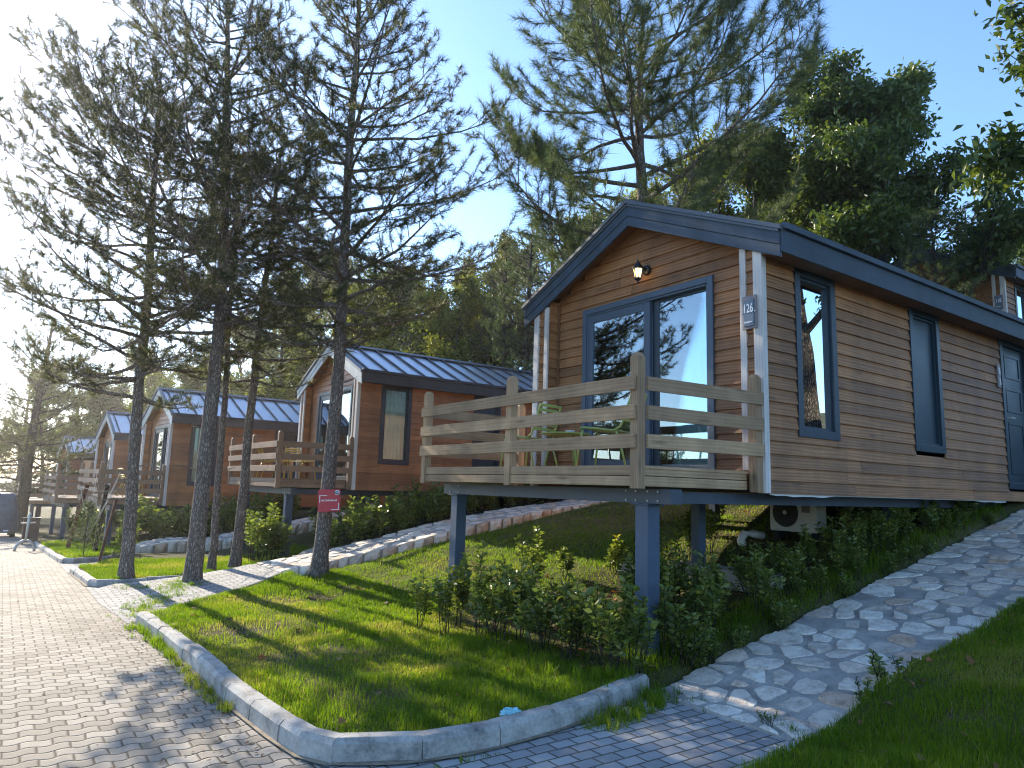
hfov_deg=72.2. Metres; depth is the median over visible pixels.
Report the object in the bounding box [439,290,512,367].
broadleaf tree
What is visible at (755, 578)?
laurel shrub
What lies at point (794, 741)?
kerb
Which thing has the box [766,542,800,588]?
laurel shrub
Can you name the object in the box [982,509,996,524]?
laurel shrub
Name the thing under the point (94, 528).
laurel shrub
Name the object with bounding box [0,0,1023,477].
sky
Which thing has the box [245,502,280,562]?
laurel shrub
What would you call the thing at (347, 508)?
laurel shrub
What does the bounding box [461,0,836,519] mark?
pine tree
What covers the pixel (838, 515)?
laurel shrub
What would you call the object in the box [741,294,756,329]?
house number sign
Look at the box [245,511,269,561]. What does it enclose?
laurel shrub
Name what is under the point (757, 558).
laurel shrub
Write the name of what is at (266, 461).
garden chair
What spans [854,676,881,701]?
weed plant
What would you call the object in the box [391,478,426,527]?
laurel shrub
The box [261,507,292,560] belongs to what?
laurel shrub
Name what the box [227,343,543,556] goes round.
wooden cabin
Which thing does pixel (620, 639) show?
laurel shrub
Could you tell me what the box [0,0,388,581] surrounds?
pine tree
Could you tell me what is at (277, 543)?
laurel shrub
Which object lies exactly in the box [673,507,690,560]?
laurel shrub
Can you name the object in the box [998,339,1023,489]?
door
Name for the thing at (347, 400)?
sliding door
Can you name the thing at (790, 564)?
laurel shrub
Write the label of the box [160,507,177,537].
laurel shrub
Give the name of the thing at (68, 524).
laurel shrub
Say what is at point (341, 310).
pine tree
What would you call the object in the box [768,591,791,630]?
laurel shrub
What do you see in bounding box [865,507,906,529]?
laurel shrub
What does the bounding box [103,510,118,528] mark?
laurel shrub
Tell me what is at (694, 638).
shrub
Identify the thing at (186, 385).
broadleaf tree
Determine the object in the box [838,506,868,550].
laurel shrub
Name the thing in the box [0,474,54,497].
hills
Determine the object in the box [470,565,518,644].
laurel shrub
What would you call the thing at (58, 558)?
kerb
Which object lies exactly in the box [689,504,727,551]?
laurel shrub
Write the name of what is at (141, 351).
pine tree
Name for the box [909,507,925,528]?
laurel shrub
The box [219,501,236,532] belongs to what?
laurel shrub
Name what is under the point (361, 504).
laurel shrub
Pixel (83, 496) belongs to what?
timber post
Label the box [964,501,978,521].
laurel shrub
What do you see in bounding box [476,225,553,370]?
pine tree
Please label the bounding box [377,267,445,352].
broadleaf tree
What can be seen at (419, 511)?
laurel shrub
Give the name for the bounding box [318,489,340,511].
red sign
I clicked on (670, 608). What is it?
laurel shrub
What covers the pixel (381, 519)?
laurel shrub
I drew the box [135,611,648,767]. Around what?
kerb
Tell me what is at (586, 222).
broadleaf tree
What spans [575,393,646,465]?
garden chair
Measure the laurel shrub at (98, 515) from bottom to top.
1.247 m
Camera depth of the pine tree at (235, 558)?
12.68 m
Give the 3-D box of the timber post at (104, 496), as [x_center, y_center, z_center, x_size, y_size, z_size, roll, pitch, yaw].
[-9.190,3.061,15.669,0.190,1.606,0.090,8,-10,-35]
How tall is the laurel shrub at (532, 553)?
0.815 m
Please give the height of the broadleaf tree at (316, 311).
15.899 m
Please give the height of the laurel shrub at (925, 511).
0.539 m
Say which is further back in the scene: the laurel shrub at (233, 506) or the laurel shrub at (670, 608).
the laurel shrub at (233, 506)
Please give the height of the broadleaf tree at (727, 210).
10.617 m
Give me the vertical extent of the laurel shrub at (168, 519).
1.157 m
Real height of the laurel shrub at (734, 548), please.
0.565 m
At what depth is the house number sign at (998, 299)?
16.00 m
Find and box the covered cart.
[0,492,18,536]
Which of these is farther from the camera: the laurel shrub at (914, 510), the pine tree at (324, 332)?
the pine tree at (324, 332)
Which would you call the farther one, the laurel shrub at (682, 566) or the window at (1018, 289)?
the window at (1018, 289)
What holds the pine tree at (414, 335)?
on the ground at (1009, 507)
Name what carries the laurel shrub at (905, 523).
on the ground at (1009, 507)
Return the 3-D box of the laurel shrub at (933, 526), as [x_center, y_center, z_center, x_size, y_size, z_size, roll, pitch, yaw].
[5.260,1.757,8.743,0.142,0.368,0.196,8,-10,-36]
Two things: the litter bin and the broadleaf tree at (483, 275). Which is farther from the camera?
the broadleaf tree at (483, 275)
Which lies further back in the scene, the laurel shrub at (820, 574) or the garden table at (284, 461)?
the garden table at (284, 461)
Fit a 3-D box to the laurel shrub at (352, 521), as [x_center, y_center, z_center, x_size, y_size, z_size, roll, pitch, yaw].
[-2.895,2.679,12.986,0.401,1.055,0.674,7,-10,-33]
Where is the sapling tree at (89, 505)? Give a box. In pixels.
[64,500,106,555]
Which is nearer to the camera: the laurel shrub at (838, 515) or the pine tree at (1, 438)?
the laurel shrub at (838, 515)
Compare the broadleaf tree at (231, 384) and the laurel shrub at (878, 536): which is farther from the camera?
the broadleaf tree at (231, 384)
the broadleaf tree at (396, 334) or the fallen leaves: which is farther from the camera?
the broadleaf tree at (396, 334)
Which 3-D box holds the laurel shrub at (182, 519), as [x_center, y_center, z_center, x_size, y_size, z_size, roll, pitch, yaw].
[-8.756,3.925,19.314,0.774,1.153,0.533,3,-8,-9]
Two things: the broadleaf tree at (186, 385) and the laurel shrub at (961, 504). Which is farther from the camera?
the broadleaf tree at (186, 385)
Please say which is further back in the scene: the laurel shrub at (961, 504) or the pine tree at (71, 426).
the pine tree at (71, 426)
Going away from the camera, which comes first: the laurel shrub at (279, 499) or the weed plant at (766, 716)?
the weed plant at (766, 716)
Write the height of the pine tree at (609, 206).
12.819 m
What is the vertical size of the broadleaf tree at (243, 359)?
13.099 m
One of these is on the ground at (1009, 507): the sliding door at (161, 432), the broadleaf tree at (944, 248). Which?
the broadleaf tree at (944, 248)
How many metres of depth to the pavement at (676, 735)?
4.28 m
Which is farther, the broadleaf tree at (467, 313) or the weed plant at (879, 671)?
the broadleaf tree at (467, 313)
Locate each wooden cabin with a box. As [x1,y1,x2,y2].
[16,435,95,516]
[43,411,143,537]
[77,387,411,545]
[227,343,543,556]
[419,199,1023,660]
[893,249,1023,318]
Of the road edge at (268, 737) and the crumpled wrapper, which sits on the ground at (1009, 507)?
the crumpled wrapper
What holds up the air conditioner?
on the ground at (1009, 507)
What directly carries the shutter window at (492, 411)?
in the wooden cabin at (380, 437)
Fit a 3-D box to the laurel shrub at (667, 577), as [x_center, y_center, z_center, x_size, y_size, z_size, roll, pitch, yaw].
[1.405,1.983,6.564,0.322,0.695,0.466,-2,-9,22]
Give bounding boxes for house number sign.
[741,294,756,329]
[994,295,1003,308]
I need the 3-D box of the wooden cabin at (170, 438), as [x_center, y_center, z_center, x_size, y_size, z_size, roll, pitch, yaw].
[-7.884,3.037,23.236,10.596,5.095,4.220,8,-11,-38]
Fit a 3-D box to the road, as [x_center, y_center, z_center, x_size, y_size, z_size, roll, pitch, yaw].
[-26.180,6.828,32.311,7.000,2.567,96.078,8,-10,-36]
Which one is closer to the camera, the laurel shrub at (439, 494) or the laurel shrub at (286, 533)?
the laurel shrub at (286, 533)
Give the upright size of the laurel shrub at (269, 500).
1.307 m
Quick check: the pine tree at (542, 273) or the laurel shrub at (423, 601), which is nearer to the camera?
the laurel shrub at (423, 601)
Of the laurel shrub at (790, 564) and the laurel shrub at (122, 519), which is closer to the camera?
the laurel shrub at (790, 564)
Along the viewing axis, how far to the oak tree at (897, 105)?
16.93 m
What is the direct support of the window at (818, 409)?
in the wooden cabin at (841, 375)
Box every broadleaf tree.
[0,360,95,516]
[73,348,176,433]
[124,364,175,413]
[144,364,206,511]
[174,311,278,394]
[199,354,249,395]
[238,267,327,400]
[245,311,330,400]
[265,252,381,385]
[309,275,412,359]
[362,264,455,354]
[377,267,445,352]
[408,269,510,366]
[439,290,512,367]
[449,250,533,360]
[452,230,549,366]
[553,207,608,253]
[621,153,723,212]
[656,123,773,222]
[712,120,851,230]
[776,141,815,225]
[886,240,954,263]
[1000,244,1023,266]
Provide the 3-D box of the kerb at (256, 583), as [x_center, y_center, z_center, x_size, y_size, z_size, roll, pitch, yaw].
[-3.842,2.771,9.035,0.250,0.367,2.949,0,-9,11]
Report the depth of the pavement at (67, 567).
13.61 m
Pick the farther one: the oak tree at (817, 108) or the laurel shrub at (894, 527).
the oak tree at (817, 108)
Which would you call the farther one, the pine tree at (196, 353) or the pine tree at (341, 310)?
the pine tree at (196, 353)
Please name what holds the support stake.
on the ground at (1009, 507)
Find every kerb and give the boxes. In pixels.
[33,541,119,563]
[70,567,181,587]
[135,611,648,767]
[240,572,280,588]
[742,730,820,767]
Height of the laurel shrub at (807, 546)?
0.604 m
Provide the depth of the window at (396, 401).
15.72 m
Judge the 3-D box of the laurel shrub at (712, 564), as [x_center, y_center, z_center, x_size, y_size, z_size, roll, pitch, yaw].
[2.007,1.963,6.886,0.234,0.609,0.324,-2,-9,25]
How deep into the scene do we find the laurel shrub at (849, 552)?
7.74 m
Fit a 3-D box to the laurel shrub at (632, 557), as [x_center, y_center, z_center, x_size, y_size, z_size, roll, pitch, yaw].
[1.375,1.927,6.905,0.552,0.865,0.329,4,-9,-15]
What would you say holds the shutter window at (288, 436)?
in the wooden cabin at (170, 438)
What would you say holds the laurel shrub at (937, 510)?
on the ground at (1009, 507)
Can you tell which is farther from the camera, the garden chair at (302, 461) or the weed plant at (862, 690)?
the garden chair at (302, 461)
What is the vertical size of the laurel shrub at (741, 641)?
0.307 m
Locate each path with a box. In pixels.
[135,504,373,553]
[256,500,608,581]
[649,510,1023,740]
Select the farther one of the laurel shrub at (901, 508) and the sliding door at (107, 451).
the sliding door at (107, 451)
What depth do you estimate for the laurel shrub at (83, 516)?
23.95 m
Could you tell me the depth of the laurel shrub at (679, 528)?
8.16 m
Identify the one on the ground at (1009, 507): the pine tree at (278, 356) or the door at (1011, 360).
the pine tree at (278, 356)
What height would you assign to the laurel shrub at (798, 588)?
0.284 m
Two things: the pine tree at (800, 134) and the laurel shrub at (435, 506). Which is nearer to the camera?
the laurel shrub at (435, 506)
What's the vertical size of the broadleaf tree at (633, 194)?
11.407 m
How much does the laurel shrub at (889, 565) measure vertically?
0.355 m
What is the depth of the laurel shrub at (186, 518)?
18.34 m
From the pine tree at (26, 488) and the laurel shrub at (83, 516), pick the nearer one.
the laurel shrub at (83, 516)
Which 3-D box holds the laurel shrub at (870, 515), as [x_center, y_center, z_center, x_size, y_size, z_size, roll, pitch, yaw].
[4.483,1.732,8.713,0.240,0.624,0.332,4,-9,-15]
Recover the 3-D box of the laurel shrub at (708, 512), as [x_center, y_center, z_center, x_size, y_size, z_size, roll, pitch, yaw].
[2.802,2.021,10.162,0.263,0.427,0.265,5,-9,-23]
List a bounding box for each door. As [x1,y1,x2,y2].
[103,441,111,483]
[148,424,168,496]
[313,385,353,479]
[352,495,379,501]
[580,275,716,469]
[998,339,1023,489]
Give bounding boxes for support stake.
[97,500,116,562]
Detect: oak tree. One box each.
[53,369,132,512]
[743,45,949,266]
[795,56,1023,296]
[934,0,1023,207]
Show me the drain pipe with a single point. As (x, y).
(744, 535)
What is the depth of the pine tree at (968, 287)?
15.30 m
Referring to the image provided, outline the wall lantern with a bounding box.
[632,259,649,282]
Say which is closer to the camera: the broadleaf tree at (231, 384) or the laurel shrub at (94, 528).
the laurel shrub at (94, 528)
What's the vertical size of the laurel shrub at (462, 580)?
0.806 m
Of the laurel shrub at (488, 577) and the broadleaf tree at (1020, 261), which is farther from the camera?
the broadleaf tree at (1020, 261)
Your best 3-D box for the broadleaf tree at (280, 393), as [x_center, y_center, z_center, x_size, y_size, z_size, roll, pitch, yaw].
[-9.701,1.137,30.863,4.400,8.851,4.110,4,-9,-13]
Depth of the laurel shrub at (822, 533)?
8.13 m
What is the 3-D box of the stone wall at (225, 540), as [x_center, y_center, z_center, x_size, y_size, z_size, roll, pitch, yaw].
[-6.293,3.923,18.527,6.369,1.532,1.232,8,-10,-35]
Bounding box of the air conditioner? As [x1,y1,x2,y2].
[770,505,826,542]
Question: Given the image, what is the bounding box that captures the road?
[0,533,322,767]
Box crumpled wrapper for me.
[499,707,520,715]
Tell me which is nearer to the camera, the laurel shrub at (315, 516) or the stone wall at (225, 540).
the laurel shrub at (315, 516)
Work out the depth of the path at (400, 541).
12.28 m
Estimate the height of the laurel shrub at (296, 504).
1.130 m
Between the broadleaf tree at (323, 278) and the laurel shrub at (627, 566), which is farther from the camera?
the broadleaf tree at (323, 278)
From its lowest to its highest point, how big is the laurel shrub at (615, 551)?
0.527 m
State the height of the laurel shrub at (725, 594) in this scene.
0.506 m
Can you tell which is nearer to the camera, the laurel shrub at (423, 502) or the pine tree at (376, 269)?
the laurel shrub at (423, 502)
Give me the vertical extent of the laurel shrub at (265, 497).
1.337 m
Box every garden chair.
[117,468,143,496]
[255,448,283,477]
[282,447,315,478]
[500,403,561,465]
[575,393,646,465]
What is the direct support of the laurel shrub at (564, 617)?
on the ground at (1009, 507)
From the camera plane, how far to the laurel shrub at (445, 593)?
6.97 m
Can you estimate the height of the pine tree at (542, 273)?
10.458 m
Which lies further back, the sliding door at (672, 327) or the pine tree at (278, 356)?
the pine tree at (278, 356)
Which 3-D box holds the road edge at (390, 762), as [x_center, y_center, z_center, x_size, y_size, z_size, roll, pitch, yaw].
[0.046,2.228,4.562,2.784,0.006,0.509,8,-10,-35]
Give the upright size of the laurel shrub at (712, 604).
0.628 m
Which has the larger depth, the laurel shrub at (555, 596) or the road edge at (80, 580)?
the road edge at (80, 580)
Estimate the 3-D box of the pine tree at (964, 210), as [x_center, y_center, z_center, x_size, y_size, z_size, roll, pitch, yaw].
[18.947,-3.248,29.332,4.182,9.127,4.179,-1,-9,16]
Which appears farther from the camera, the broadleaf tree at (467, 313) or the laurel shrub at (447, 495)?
the broadleaf tree at (467, 313)
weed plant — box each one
[756,709,777,727]
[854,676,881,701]
[865,648,917,684]
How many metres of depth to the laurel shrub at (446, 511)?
14.17 m
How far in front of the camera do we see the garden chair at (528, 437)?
8.61 m
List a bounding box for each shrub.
[61,506,77,534]
[75,506,96,536]
[87,513,104,545]
[94,507,105,529]
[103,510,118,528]
[108,517,141,554]
[114,510,122,532]
[117,500,146,527]
[119,494,153,542]
[136,497,169,541]
[144,504,164,539]
[159,505,174,537]
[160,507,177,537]
[170,503,191,537]
[171,508,187,537]
[181,505,188,536]
[206,501,226,536]
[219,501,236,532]
[220,495,250,532]
[225,500,252,531]
[244,506,276,560]
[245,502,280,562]
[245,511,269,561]
[249,491,269,521]
[252,493,278,519]
[256,515,287,559]
[261,492,276,516]
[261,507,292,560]
[266,515,292,559]
[271,493,294,520]
[282,494,301,519]
[307,502,343,539]
[329,515,343,548]
[339,495,372,543]
[342,500,367,544]
[355,495,375,539]
[355,497,382,539]
[371,494,401,537]
[376,496,399,534]
[385,492,417,532]
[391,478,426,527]
[395,485,426,528]
[408,567,436,627]
[414,485,438,524]
[421,482,451,523]
[426,486,451,520]
[429,565,456,633]
[435,482,457,519]
[436,482,474,518]
[441,552,472,628]
[465,483,484,515]
[466,571,501,637]
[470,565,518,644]
[473,540,518,635]
[476,483,496,512]
[482,484,499,510]
[502,465,525,507]
[502,557,543,640]
[508,583,550,656]
[512,526,551,580]
[521,484,542,505]
[522,563,576,649]
[549,590,586,662]
[550,577,589,656]
[556,546,576,578]
[570,581,629,666]
[580,575,642,675]
[601,534,629,574]
[615,549,634,615]
[620,582,659,673]
[624,537,679,603]
[634,519,686,560]
[651,583,699,661]
[660,560,678,626]
[662,615,712,667]
[665,546,694,613]
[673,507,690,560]
[675,550,714,621]
[680,569,730,629]
[683,629,713,670]
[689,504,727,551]
[699,618,721,664]
[700,576,732,627]
[705,552,724,611]
[706,509,713,535]
[725,623,749,648]
[727,543,764,597]
[728,543,764,593]
[742,551,786,616]
[744,549,774,609]
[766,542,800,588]
[768,547,805,597]
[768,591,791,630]
[770,597,796,628]
[786,545,808,585]
[792,574,805,602]
[797,524,818,576]
[804,558,828,596]
[815,517,849,563]
[820,516,857,564]
[827,543,848,574]
[833,536,861,574]
[834,496,858,524]
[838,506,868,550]
[838,568,855,597]
[843,522,879,563]
[844,547,867,579]
[860,507,887,546]
[863,510,890,555]
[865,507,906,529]
[877,507,903,553]
[880,551,897,575]
[892,498,917,539]
[904,538,922,563]
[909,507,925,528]
[913,499,937,537]
[919,535,936,553]
[925,510,942,539]
[926,500,942,523]
[939,500,951,523]
[953,500,970,521]
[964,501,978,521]
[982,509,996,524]
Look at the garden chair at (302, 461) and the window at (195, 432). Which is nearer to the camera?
the garden chair at (302, 461)
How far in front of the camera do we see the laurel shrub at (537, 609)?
6.07 m
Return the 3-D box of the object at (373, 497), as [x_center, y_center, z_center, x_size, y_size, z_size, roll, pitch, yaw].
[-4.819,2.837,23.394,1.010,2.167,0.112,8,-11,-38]
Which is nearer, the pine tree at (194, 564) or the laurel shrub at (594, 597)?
the laurel shrub at (594, 597)
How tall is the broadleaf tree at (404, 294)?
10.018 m
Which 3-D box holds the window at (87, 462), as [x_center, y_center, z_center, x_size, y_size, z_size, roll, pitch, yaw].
[-21.443,4.628,35.466,0.749,1.764,0.144,9,-11,-39]
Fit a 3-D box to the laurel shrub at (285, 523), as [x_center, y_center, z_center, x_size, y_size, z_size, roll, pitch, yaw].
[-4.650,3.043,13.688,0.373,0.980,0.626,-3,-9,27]
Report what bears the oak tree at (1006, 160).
on the ground at (1009, 507)
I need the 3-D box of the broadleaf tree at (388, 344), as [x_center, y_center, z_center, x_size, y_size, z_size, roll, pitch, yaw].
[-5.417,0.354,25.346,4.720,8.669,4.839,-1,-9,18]
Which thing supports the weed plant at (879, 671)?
on the ground at (1009, 507)
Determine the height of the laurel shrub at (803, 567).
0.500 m
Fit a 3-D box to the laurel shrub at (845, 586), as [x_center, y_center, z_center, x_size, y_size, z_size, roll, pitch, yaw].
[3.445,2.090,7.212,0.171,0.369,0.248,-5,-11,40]
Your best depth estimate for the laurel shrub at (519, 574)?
6.63 m
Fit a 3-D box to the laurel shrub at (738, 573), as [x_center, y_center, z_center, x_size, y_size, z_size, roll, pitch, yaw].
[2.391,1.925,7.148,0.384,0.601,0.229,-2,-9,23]
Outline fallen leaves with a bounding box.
[173,507,1017,767]
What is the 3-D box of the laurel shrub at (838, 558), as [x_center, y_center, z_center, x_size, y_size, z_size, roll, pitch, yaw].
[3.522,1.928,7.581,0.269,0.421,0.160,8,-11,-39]
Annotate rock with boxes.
[299,548,312,554]
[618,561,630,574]
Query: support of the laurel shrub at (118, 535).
on the ground at (1009, 507)
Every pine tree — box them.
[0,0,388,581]
[0,9,278,578]
[0,314,101,530]
[0,368,55,495]
[0,408,18,490]
[37,373,96,517]
[135,150,311,569]
[157,126,371,567]
[169,330,233,387]
[178,0,524,577]
[233,301,308,395]
[235,362,271,395]
[288,299,350,400]
[323,248,421,346]
[397,329,423,353]
[406,310,441,352]
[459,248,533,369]
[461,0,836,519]
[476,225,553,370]
[496,208,574,371]
[597,191,635,218]
[785,121,808,154]
[890,206,997,307]
[935,202,983,251]
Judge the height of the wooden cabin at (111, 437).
5.095 m
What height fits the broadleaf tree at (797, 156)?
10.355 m
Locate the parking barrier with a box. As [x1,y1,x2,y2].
[13,513,35,550]
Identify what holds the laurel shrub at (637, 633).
on the ground at (1009, 507)
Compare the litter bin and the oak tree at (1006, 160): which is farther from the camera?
the litter bin
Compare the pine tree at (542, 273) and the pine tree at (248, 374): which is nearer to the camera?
the pine tree at (542, 273)
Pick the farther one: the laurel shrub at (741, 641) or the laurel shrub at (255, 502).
the laurel shrub at (255, 502)
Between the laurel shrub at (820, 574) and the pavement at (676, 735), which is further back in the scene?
the laurel shrub at (820, 574)
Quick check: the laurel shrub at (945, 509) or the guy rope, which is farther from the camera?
the guy rope
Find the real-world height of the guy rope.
1.654 m
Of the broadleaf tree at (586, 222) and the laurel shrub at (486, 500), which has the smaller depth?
the laurel shrub at (486, 500)
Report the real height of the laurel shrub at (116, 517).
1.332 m
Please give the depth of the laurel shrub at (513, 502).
15.17 m
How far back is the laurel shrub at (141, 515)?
17.74 m
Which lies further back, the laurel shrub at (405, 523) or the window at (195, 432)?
the window at (195, 432)
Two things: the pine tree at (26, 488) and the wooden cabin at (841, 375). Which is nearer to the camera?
the wooden cabin at (841, 375)
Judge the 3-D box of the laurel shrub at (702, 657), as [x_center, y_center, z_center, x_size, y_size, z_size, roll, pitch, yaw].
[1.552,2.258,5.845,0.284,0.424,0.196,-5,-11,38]
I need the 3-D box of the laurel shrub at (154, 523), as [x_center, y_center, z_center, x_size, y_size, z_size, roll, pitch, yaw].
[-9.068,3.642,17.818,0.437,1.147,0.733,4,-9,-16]
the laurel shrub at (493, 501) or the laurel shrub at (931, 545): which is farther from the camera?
the laurel shrub at (493, 501)
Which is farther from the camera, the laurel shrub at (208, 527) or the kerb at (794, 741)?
the laurel shrub at (208, 527)
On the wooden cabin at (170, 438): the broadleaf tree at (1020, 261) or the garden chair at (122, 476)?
the garden chair at (122, 476)
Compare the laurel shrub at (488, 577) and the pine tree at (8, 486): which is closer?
the laurel shrub at (488, 577)
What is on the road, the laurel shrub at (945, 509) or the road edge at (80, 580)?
the road edge at (80, 580)
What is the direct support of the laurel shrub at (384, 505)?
on the ground at (1009, 507)
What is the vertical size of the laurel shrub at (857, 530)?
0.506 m
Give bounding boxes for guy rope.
[80,472,119,542]
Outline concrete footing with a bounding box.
[666,561,782,593]
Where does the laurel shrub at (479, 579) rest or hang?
on the ground at (1009, 507)
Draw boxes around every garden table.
[271,460,292,477]
[541,432,590,465]
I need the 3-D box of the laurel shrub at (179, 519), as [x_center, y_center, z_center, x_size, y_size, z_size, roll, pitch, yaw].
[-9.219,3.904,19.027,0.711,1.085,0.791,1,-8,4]
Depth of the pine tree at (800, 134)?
25.20 m
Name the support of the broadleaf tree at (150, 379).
on the ground at (1009, 507)
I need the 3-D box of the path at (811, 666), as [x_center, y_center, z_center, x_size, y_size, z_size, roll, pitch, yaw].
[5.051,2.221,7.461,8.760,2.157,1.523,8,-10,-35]
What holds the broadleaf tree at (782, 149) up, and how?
on the ground at (1009, 507)
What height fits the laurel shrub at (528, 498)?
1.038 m
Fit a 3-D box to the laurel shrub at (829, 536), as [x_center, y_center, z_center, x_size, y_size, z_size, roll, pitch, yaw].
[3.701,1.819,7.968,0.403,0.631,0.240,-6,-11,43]
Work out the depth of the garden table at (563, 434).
8.02 m
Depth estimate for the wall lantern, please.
8.37 m
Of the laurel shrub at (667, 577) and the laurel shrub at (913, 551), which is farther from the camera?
the laurel shrub at (913, 551)
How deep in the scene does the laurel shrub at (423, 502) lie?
15.06 m
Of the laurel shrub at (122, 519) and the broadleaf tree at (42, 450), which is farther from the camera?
the broadleaf tree at (42, 450)
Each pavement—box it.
[60,562,96,571]
[86,564,277,622]
[328,697,791,767]
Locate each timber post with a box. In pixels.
[65,484,89,547]
[92,485,108,551]
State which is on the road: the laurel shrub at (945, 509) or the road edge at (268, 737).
the road edge at (268, 737)
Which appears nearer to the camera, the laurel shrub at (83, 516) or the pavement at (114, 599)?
the pavement at (114, 599)
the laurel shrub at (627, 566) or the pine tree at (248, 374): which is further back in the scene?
the pine tree at (248, 374)
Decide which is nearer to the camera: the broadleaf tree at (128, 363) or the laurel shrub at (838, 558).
the laurel shrub at (838, 558)
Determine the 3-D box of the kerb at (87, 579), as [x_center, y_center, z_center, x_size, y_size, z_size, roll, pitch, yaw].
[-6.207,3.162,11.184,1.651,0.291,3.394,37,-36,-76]
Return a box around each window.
[78,458,94,482]
[186,424,218,485]
[272,430,297,478]
[378,385,412,465]
[471,395,500,466]
[793,267,840,440]
[907,307,946,453]
[1013,283,1023,318]
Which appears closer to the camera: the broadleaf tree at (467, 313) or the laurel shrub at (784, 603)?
the laurel shrub at (784, 603)
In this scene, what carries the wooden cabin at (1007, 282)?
on the ground at (1009, 507)
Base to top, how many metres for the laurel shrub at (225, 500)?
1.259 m
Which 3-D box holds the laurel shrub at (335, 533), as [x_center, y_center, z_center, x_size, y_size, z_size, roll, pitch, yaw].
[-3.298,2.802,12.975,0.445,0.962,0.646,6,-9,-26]
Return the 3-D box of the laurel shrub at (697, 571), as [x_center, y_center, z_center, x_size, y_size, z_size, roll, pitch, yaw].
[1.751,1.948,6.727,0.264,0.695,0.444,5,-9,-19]
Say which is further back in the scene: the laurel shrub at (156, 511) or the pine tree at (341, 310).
the laurel shrub at (156, 511)
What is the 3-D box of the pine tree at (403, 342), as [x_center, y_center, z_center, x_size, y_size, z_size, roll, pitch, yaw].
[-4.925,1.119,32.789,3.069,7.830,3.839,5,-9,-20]
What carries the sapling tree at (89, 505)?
on the ground at (1009, 507)
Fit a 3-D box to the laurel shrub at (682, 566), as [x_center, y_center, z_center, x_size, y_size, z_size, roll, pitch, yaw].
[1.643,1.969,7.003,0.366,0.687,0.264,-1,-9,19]
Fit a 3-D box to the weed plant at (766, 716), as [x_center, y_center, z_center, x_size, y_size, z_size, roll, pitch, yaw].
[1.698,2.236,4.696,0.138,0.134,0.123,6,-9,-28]
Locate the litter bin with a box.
[21,517,41,543]
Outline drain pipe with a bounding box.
[737,529,765,545]
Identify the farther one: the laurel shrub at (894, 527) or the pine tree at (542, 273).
the pine tree at (542, 273)
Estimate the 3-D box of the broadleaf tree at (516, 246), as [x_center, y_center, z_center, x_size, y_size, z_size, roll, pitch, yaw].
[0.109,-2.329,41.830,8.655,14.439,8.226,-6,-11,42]
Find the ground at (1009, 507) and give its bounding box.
[15,489,1023,767]
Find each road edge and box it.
[68,572,99,586]
[136,625,298,756]
[297,692,647,764]
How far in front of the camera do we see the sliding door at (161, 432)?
21.43 m
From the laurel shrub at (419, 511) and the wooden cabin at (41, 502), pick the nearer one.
the laurel shrub at (419, 511)
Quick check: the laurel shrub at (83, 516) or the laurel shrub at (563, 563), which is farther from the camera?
the laurel shrub at (83, 516)
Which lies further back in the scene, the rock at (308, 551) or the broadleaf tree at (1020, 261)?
the broadleaf tree at (1020, 261)
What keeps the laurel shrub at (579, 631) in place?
on the ground at (1009, 507)
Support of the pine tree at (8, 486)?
on the ground at (1009, 507)
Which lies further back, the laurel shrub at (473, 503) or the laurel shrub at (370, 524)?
the laurel shrub at (473, 503)
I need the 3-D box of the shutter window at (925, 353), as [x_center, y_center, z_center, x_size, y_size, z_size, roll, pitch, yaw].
[5.151,-0.037,8.759,0.780,1.779,0.082,8,-10,-35]
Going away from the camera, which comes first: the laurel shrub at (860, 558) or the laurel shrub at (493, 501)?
the laurel shrub at (860, 558)
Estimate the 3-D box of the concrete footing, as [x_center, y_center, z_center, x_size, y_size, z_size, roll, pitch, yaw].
[2.328,2.309,7.934,0.340,0.480,1.450,8,-10,-35]
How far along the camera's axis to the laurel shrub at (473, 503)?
14.42 m
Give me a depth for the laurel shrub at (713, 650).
5.98 m
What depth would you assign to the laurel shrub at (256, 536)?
13.76 m
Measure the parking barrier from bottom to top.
0.993 m
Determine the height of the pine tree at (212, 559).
7.745 m
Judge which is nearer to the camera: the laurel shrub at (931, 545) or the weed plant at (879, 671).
the weed plant at (879, 671)

